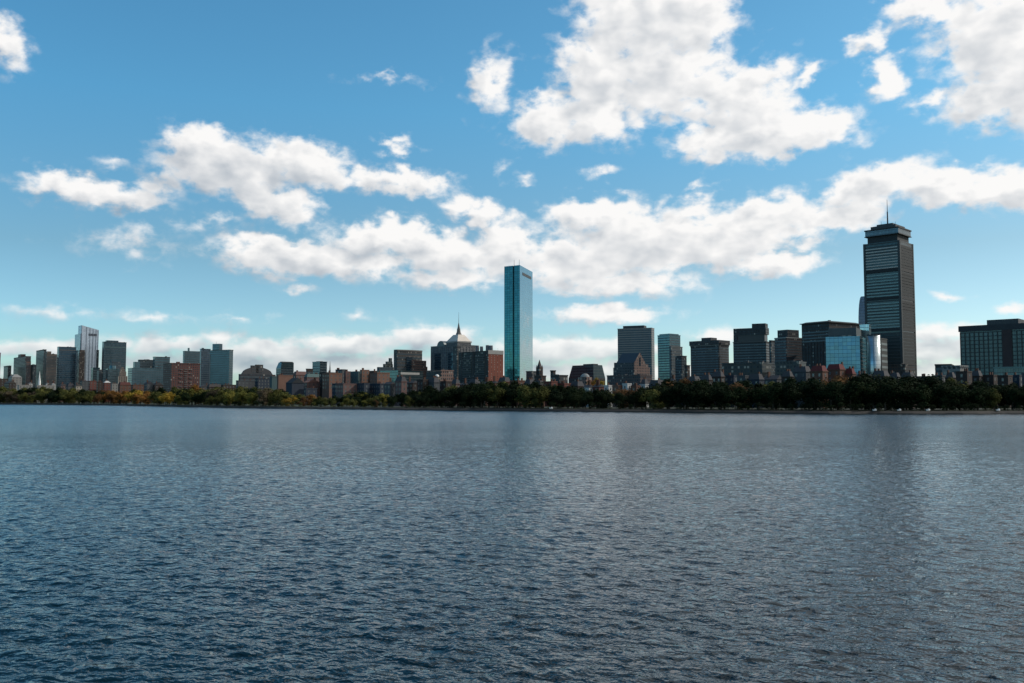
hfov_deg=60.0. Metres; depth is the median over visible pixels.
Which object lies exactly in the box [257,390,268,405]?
tree
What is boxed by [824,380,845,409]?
tree
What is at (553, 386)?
tree
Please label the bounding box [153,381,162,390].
row house
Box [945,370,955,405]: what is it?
row house
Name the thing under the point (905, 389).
tree
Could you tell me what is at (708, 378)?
row house
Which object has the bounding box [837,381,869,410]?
tree
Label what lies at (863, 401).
tree
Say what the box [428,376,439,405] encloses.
row house
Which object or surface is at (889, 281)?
skyscraper
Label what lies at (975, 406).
shrub
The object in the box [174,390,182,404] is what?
tree
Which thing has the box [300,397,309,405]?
tree
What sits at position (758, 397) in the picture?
tree
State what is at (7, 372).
office tower
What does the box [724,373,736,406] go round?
row house
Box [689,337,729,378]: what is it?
office tower
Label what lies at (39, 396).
tree
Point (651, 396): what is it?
tree
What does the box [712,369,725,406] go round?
row house
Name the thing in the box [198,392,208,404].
tree
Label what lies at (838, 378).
tree
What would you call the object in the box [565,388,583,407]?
tree
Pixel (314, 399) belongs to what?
tree
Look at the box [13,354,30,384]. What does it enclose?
office tower
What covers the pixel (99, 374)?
office building
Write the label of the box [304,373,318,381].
building
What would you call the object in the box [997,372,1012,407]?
row house
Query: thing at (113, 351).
office tower
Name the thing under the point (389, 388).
row house
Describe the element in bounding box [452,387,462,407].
tree
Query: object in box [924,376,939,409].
tree
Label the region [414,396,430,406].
tree
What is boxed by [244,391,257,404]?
tree
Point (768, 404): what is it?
shrub
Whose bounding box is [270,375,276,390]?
row house
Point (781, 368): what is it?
building
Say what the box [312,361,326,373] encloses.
office tower
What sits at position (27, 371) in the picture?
office tower
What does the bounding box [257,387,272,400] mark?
tree
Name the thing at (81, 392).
tree
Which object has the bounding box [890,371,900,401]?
row house
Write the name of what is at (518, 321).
skyscraper
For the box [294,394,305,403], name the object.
tree
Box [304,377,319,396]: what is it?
building
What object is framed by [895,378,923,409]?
tree
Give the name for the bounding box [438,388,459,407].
tree
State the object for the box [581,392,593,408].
tree
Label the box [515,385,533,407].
tree
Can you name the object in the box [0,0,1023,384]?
sky
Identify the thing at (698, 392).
tree
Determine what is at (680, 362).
office tower
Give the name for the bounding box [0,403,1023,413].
riverbank
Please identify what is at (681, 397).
tree
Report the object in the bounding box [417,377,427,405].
row house
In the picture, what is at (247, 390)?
tree
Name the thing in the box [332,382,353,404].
row house
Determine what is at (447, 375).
office building
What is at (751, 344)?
office tower
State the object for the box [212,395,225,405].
tree
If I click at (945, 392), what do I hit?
tree
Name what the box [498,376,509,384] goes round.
row house
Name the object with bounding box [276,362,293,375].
office tower
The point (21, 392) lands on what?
tree
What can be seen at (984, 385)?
tree
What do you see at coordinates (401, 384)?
row house
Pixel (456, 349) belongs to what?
apartment building
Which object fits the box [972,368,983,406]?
row house
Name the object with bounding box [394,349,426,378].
office tower
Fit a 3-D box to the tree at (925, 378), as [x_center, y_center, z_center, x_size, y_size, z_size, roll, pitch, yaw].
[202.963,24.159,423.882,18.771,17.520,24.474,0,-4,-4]
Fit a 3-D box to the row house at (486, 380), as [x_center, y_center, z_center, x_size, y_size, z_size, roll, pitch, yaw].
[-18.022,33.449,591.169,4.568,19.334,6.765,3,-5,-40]
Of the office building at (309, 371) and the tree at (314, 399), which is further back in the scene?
the office building at (309, 371)
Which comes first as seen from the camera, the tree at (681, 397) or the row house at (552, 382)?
the tree at (681, 397)
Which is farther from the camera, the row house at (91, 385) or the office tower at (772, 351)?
the office tower at (772, 351)
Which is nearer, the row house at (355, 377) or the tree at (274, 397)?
the tree at (274, 397)
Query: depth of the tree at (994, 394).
394.87 m
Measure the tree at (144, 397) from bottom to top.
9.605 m
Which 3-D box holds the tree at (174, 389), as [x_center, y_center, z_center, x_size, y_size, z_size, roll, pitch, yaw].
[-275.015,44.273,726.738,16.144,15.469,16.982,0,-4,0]
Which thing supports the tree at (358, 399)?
on the ground
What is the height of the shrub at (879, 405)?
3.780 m
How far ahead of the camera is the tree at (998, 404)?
430.79 m
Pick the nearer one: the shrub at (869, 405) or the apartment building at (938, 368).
the shrub at (869, 405)
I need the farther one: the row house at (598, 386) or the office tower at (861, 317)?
the office tower at (861, 317)
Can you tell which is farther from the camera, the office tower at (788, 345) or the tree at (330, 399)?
the office tower at (788, 345)
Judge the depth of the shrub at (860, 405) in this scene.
381.09 m
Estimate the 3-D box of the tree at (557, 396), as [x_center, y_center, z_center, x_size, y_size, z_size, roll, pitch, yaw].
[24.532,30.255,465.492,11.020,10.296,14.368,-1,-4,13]
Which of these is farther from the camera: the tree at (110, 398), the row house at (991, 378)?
the tree at (110, 398)
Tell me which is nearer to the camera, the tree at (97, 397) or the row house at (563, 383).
the row house at (563, 383)
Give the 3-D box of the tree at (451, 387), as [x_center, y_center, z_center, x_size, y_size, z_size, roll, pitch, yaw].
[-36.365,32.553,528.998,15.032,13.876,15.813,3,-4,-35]
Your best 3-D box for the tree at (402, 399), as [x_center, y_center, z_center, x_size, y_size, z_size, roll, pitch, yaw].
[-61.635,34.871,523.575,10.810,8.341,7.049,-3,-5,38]
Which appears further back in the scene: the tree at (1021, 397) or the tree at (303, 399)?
the tree at (303, 399)
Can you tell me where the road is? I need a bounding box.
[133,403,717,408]
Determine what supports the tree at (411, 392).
on the ground
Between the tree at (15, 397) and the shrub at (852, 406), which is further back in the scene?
the tree at (15, 397)
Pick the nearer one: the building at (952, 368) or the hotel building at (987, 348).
the building at (952, 368)
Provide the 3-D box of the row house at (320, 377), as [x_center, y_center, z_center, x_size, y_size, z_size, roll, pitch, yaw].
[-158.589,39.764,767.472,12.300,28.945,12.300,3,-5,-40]
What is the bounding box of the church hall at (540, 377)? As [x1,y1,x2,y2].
[534,375,545,381]
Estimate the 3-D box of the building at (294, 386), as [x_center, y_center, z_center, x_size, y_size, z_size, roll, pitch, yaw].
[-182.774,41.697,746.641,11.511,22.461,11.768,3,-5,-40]
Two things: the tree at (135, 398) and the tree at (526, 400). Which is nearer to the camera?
the tree at (526, 400)
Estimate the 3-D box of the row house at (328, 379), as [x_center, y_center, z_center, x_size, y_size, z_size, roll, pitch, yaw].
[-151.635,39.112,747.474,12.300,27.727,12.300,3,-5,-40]
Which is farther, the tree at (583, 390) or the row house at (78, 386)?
the row house at (78, 386)
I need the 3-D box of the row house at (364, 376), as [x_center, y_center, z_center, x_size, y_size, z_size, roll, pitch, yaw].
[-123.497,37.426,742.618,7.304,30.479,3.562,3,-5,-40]
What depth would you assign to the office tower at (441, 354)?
1342.23 m
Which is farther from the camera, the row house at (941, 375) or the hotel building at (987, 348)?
the hotel building at (987, 348)
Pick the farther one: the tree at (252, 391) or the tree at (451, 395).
the tree at (252, 391)
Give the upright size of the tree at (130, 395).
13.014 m
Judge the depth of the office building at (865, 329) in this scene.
989.76 m
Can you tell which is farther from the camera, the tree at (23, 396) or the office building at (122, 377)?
the office building at (122, 377)
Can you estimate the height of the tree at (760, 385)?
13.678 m
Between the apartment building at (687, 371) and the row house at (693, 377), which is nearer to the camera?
the row house at (693, 377)
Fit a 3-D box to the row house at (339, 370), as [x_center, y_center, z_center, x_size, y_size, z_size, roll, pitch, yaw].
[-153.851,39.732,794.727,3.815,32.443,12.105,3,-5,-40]
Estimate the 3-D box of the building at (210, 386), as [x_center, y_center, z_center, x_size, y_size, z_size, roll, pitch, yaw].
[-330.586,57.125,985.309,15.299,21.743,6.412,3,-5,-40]
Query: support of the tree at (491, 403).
on the ground
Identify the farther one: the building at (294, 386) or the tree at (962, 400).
the building at (294, 386)
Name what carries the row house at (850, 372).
on the ground
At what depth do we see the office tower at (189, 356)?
1660.19 m
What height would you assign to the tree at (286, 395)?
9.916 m
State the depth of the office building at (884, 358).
997.81 m
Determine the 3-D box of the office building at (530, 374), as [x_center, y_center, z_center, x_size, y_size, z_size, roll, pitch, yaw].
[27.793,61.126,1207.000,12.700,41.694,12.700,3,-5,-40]
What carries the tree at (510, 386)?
on the ground
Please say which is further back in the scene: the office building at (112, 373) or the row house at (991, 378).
the office building at (112, 373)
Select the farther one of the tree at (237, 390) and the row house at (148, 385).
the row house at (148, 385)
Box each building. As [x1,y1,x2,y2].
[0,378,7,386]
[8,374,21,389]
[17,384,31,390]
[35,384,54,401]
[80,379,87,390]
[91,367,99,381]
[97,369,101,381]
[106,366,118,383]
[117,367,127,383]
[128,362,162,384]
[138,359,152,367]
[153,356,169,367]
[163,362,200,400]
[207,383,220,390]
[221,383,235,389]
[236,379,254,389]
[238,365,273,380]
[255,377,269,389]
[277,373,292,403]
[286,378,303,403]
[293,370,305,381]
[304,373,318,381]
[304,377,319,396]
[306,369,312,373]
[369,382,384,404]
[377,358,393,370]
[380,370,422,382]
[426,369,453,380]
[453,346,459,378]
[458,345,503,383]
[526,371,535,381]
[550,370,555,380]
[550,374,567,382]
[569,364,604,383]
[578,374,591,385]
[607,374,651,384]
[613,353,649,374]
[684,365,689,378]
[721,361,771,377]
[774,360,806,375]
[826,328,880,375]
[859,324,870,372]
[880,338,887,370]
[889,363,914,375]
[934,364,952,374]
[941,365,967,375]
[958,318,1023,374]
[993,367,1023,374]
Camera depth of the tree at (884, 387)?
391.30 m
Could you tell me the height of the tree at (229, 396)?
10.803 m
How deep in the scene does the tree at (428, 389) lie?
536.03 m
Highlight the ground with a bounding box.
[1,402,1023,410]
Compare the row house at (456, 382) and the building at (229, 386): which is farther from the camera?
the building at (229, 386)
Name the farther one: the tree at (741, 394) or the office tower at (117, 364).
the office tower at (117, 364)
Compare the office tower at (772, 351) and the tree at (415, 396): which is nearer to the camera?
the tree at (415, 396)
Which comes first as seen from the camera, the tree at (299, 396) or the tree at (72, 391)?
the tree at (299, 396)
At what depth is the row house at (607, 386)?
561.93 m
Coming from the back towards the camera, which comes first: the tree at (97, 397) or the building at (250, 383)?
the building at (250, 383)
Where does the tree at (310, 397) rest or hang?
on the ground
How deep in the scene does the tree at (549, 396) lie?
483.74 m
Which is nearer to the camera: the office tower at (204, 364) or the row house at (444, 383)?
the row house at (444, 383)
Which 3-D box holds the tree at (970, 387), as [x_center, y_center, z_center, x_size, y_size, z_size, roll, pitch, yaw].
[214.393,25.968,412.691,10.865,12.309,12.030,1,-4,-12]
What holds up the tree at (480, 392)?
on the ground
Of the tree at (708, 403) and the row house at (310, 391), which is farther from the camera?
the row house at (310, 391)
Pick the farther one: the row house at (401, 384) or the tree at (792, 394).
the row house at (401, 384)
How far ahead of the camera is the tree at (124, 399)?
779.91 m
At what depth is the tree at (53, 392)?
884.15 m
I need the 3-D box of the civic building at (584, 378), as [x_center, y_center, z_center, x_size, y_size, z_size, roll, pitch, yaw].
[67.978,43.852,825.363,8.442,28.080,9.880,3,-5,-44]
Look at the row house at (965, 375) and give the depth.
485.16 m
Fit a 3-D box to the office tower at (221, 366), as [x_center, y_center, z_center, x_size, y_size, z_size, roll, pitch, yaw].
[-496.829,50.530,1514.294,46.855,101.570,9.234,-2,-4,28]
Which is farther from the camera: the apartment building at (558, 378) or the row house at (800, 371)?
the apartment building at (558, 378)
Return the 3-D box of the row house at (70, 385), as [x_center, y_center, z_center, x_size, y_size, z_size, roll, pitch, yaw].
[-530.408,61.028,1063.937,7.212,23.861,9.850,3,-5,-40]
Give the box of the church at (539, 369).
[536,360,542,375]
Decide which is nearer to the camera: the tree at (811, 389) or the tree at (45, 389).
the tree at (811, 389)
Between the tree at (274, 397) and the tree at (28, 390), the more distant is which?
the tree at (28, 390)
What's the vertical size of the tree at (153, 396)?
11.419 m
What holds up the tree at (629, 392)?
on the ground
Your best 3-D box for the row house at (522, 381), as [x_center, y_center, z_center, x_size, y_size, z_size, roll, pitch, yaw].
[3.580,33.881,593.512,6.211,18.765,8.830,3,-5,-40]
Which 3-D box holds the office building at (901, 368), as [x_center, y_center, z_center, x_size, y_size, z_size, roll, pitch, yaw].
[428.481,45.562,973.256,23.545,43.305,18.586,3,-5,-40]
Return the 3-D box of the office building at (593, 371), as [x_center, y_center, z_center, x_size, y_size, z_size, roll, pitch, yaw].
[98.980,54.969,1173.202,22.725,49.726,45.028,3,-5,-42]
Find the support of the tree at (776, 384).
on the ground
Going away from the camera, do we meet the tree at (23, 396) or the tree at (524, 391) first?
the tree at (524, 391)
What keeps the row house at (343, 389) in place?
on the ground
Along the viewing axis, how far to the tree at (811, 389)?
394.80 m
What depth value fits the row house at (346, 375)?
760.99 m
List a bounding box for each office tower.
[3,365,10,378]
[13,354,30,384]
[25,361,30,384]
[30,364,35,387]
[36,349,46,384]
[44,351,56,389]
[56,347,75,388]
[96,350,98,367]
[101,340,126,381]
[110,361,120,371]
[183,348,199,362]
[200,348,210,385]
[209,344,233,384]
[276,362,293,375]
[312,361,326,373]
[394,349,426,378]
[431,321,476,369]
[618,325,654,379]
[657,334,680,379]
[669,346,682,378]
[675,356,686,380]
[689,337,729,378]
[733,323,768,362]
[769,340,774,374]
[774,330,801,361]
[800,320,861,369]
[858,296,864,324]
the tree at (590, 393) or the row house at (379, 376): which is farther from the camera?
the row house at (379, 376)
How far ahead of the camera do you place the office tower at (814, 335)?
1150.53 m
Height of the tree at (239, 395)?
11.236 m
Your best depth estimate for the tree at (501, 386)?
497.44 m
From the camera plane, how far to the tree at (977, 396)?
391.81 m
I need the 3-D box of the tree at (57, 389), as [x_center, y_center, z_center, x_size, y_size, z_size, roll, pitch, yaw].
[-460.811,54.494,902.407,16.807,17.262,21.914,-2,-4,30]
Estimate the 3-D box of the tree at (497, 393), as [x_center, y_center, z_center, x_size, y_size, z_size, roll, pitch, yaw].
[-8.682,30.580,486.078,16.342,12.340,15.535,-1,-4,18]
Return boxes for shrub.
[732,402,741,409]
[754,403,764,409]
[765,403,772,409]
[804,403,812,410]
[817,402,826,410]
[837,402,848,410]
[849,404,858,410]
[854,403,864,410]
[864,403,873,410]
[874,403,883,410]
[895,404,906,410]
[969,403,977,410]
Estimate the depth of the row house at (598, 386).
543.36 m
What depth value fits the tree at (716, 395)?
419.94 m
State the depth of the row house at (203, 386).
1001.54 m
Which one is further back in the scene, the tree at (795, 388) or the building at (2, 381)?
the building at (2, 381)
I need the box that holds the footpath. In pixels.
[64,403,769,410]
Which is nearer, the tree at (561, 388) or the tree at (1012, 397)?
the tree at (1012, 397)
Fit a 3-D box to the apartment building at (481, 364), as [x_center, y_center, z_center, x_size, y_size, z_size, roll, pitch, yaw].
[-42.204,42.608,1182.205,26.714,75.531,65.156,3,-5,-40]
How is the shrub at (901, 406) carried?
on the ground
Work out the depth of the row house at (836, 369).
506.91 m
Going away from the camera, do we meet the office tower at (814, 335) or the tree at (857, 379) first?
the tree at (857, 379)
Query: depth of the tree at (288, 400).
576.60 m
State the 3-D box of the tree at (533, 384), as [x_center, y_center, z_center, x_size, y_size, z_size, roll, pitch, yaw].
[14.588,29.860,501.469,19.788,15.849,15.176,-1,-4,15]
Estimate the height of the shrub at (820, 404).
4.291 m
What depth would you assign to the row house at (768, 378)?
517.59 m
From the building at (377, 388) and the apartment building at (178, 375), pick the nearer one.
the building at (377, 388)
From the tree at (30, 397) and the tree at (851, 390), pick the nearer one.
the tree at (851, 390)
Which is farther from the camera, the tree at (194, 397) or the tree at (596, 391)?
the tree at (194, 397)
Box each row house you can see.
[4,380,15,401]
[66,382,73,389]
[74,382,81,390]
[88,380,95,401]
[96,380,102,401]
[103,379,110,401]
[110,382,117,392]
[118,381,130,401]
[131,383,143,402]
[144,380,152,402]
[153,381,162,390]
[199,383,206,389]
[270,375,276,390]
[304,386,316,403]
[319,371,338,397]
[322,371,341,398]
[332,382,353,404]
[335,368,345,382]
[335,382,356,404]
[344,369,349,382]
[350,370,359,383]
[357,381,369,392]
[360,368,369,382]
[369,371,389,383]
[384,378,394,405]
[394,375,407,405]
[407,376,416,405]
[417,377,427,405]
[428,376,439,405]
[440,379,451,405]
[452,378,459,405]
[468,377,479,404]
[483,377,488,405]
[490,376,497,406]
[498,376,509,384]
[510,378,524,405]
[525,378,532,383]
[544,379,557,406]
[558,381,570,406]
[571,379,583,402]
[584,380,592,406]
[593,380,603,406]
[603,383,611,406]
[612,383,621,406]
[622,381,631,402]
[631,383,640,405]
[639,377,648,406]
[648,378,662,406]
[688,374,699,406]
[699,373,712,406]
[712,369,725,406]
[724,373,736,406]
[737,373,748,381]
[747,372,764,407]
[764,372,780,384]
[781,369,794,407]
[793,364,809,407]
[809,364,828,407]
[827,362,845,407]
[845,366,855,407]
[872,368,889,407]
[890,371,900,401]
[900,370,916,407]
[933,373,945,404]
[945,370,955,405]
[955,368,971,385]
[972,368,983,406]
[983,372,997,407]
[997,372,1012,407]
[1013,372,1021,387]
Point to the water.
(152, 544)
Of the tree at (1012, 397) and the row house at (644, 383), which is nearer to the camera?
the tree at (1012, 397)
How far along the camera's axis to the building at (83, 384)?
1121.32 m
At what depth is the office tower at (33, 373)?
2452.28 m
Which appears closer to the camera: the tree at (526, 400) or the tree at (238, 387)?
the tree at (526, 400)
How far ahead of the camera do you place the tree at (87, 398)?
828.51 m
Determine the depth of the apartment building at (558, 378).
883.45 m
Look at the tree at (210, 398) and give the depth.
643.73 m
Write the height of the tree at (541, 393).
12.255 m
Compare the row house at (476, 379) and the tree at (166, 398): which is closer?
the row house at (476, 379)
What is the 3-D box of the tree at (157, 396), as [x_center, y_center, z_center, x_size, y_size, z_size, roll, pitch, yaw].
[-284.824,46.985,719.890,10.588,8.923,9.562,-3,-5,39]
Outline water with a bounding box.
[0,404,1023,682]
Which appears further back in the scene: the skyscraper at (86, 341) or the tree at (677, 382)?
the skyscraper at (86, 341)
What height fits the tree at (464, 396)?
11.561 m
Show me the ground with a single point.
(846, 409)
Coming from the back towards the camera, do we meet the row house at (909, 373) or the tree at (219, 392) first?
the tree at (219, 392)
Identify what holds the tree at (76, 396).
on the ground
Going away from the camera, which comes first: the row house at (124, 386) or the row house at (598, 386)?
the row house at (598, 386)
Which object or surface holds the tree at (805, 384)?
on the ground
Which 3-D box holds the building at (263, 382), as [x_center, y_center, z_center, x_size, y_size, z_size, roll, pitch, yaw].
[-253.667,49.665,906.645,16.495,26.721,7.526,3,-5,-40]
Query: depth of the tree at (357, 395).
555.71 m
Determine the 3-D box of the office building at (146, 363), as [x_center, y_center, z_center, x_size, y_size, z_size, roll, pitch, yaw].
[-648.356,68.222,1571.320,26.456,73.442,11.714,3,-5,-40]
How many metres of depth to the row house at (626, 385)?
533.73 m
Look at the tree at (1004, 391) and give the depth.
405.91 m
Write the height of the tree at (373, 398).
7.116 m
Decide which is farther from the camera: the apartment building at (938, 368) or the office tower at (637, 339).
the office tower at (637, 339)
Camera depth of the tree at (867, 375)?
422.16 m
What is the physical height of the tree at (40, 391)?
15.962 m
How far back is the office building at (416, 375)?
1161.80 m
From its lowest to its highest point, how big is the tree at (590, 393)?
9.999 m
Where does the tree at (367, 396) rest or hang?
on the ground
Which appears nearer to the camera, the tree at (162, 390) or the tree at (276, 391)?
the tree at (276, 391)
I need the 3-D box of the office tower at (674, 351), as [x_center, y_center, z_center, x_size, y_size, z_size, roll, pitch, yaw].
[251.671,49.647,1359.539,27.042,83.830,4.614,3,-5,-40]
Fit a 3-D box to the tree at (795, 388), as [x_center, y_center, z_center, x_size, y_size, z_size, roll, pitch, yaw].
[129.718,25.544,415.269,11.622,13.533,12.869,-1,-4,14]
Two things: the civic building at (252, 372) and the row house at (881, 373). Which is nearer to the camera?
the row house at (881, 373)
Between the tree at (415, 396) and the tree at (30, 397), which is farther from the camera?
the tree at (30, 397)
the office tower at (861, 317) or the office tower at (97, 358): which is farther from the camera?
the office tower at (97, 358)
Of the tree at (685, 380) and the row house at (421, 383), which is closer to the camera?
the tree at (685, 380)
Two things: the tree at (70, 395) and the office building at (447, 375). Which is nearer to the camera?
the tree at (70, 395)
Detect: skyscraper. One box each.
[75,325,98,384]
[504,265,532,379]
[863,207,916,375]
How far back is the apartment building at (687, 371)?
1101.42 m
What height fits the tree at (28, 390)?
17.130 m
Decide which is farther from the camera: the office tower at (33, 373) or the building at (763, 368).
the office tower at (33, 373)
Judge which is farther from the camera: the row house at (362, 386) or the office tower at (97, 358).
the office tower at (97, 358)
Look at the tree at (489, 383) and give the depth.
515.40 m
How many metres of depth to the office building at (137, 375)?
1514.21 m
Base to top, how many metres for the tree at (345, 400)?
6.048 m
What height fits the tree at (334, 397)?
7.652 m
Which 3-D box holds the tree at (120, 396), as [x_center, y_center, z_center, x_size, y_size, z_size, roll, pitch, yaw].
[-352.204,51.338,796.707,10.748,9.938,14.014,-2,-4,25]
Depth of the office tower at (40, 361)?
2524.36 m
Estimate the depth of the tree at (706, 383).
452.60 m
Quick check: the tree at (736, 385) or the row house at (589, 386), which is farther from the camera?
the row house at (589, 386)
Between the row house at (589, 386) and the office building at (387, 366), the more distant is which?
the office building at (387, 366)
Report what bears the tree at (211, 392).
on the ground
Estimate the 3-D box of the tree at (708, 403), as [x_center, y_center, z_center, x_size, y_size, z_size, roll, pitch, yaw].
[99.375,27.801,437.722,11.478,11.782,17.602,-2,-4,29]
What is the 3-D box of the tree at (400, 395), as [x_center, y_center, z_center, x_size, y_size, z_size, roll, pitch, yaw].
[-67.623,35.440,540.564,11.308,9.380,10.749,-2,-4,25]
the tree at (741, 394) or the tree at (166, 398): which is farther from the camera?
the tree at (166, 398)
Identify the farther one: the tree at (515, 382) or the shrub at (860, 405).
the tree at (515, 382)
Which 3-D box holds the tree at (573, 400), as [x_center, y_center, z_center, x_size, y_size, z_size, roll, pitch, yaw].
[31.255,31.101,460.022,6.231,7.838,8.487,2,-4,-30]
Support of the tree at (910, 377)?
on the ground
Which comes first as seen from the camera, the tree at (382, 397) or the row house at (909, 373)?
the row house at (909, 373)
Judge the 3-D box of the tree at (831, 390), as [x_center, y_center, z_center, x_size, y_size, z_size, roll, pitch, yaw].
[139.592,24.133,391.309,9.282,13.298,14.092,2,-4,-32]
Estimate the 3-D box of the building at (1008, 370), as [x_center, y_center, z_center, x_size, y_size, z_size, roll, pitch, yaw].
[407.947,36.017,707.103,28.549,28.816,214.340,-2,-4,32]
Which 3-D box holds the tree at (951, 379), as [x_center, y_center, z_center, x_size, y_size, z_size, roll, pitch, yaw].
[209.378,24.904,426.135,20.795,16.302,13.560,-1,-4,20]
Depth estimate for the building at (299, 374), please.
823.01 m
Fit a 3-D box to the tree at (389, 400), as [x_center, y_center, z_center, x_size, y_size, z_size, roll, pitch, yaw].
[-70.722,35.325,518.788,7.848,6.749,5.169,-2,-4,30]
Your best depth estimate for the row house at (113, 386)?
1071.30 m
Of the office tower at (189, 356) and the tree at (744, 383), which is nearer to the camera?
the tree at (744, 383)
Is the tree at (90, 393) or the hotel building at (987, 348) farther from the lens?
the tree at (90, 393)
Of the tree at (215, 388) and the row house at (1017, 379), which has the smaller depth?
the row house at (1017, 379)
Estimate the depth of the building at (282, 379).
802.09 m
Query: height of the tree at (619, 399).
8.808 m
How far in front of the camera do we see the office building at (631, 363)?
1212.70 m
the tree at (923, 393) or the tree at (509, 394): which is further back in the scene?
the tree at (509, 394)
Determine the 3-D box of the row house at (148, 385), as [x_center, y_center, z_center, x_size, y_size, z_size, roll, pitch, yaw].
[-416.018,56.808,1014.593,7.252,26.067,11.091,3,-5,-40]
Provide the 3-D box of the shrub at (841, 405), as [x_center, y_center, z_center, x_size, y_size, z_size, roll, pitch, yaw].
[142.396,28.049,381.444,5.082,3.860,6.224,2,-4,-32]
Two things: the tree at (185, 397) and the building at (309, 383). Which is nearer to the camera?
the tree at (185, 397)
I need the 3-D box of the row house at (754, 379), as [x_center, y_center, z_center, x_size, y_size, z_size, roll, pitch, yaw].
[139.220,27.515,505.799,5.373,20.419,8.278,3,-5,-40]
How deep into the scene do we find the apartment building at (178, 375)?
1261.79 m
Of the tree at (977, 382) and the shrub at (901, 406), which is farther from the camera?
the tree at (977, 382)
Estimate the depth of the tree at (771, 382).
435.94 m
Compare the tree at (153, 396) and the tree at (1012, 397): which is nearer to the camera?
the tree at (1012, 397)
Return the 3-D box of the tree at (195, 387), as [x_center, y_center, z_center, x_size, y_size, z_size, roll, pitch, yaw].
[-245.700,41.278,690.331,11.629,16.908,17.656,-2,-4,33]
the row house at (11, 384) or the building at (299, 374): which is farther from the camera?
the row house at (11, 384)
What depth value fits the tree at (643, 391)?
455.51 m
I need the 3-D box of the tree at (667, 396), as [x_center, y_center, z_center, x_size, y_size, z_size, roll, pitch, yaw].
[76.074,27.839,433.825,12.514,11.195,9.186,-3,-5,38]
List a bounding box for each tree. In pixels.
[0,386,10,391]
[0,392,6,402]
[2,391,14,402]
[9,389,26,402]
[12,394,21,402]
[17,392,28,402]
[25,387,37,402]
[26,395,36,402]
[33,386,53,402]
[33,388,49,402]
[33,392,46,401]
[42,391,57,402]
[47,393,54,402]
[49,387,63,402]
[52,394,65,402]
[60,392,75,403]
[61,389,77,400]
[73,389,87,403]
[74,393,80,402]
[78,395,92,403]
[83,390,95,403]
[93,394,102,403]
[99,392,106,403]
[102,390,119,403]
[107,393,114,403]
[112,393,123,403]
[121,397,130,403]
[124,390,143,403]
[132,393,141,403]
[138,393,151,403]
[147,391,161,404]
[150,387,167,403]
[154,394,164,403]
[158,394,170,404]
[163,392,175,404]
[170,386,182,404]
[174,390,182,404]
[174,395,181,404]
[179,388,199,404]
[180,392,191,403]
[190,384,205,404]
[191,393,200,403]
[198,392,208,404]
[204,389,222,403]
[205,386,224,404]
[206,395,213,404]
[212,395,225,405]
[214,388,234,401]
[222,391,235,405]
[231,386,249,404]
[234,388,242,404]
[234,391,250,405]
[242,388,258,405]
[243,387,261,399]
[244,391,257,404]
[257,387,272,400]
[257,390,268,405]
[267,389,281,404]
[268,393,283,405]
[278,392,294,405]
[281,397,292,405]
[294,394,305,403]
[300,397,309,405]
[306,394,317,405]
[312,396,327,406]
[326,397,336,406]
[329,395,340,404]
[337,397,345,406]
[341,391,376,406]
[342,397,350,405]
[346,399,357,405]
[351,397,361,406]
[355,392,370,403]
[366,396,378,406]
[377,393,389,406]
[385,397,396,406]
[394,393,410,406]
[398,394,409,406]
[404,394,421,406]
[405,390,420,404]
[405,396,414,406]
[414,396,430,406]
[416,385,437,406]
[425,390,443,407]
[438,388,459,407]
[442,385,455,404]
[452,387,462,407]
[458,388,474,407]
[459,383,475,407]
[463,382,480,406]
[466,383,496,407]
[470,386,490,407]
[474,380,495,406]
[484,386,506,407]
[491,382,509,407]
[501,384,519,407]
[502,388,519,407]
[511,381,526,407]
[512,384,534,407]
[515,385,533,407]
[523,381,549,407]
[530,386,550,408]
[532,385,554,406]
[546,383,557,391]
[548,389,568,408]
[557,385,571,406]
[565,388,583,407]
[566,394,579,408]
[576,387,587,406]
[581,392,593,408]
[587,390,596,407]
[593,389,605,408]
[593,391,612,408]
[594,392,614,408]
[612,389,627,402]
[613,392,629,407]
[620,389,635,408]
[626,391,643,408]
[637,387,648,407]
[638,389,665,408]
[647,377,675,408]
[648,385,666,408]
[655,388,677,408]
[663,377,692,408]
[668,383,689,408]
[672,381,688,408]
[683,383,710,409]
[686,379,711,408]
[699,379,716,408]
[704,386,717,408]
[704,386,733,408]
[709,381,730,408]
[723,386,756,409]
[728,382,751,409]
[732,380,758,401]
[744,382,770,407]
[748,387,767,408]
[761,381,788,409]
[762,381,773,408]
[778,382,799,409]
[778,383,802,409]
[779,377,809,399]
[796,377,828,408]
[797,380,826,403]
[799,381,832,410]
[815,381,845,410]
[819,375,849,409]
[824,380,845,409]
[830,374,870,409]
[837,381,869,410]
[844,372,879,409]
[854,381,896,408]
[860,379,876,408]
[870,381,904,410]
[876,376,905,409]
[879,380,914,410]
[895,375,930,409]
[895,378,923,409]
[903,383,938,410]
[918,374,945,408]
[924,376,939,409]
[930,382,961,410]
[939,376,968,409]
[940,380,958,409]
[953,386,973,410]
[964,384,981,405]
[965,380,991,406]
[967,386,989,410]
[978,382,1002,409]
[984,388,1001,409]
[993,384,1006,408]
[997,384,1019,408]
[998,382,1022,408]
[1004,388,1023,410]
[1009,387,1023,409]
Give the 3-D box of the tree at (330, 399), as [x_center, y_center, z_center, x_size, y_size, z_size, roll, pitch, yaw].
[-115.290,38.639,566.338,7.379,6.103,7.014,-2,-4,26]
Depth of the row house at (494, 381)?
570.51 m
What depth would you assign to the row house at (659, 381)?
520.29 m
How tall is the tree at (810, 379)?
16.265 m
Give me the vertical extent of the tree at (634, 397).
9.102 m
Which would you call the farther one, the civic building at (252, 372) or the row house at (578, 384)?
the civic building at (252, 372)

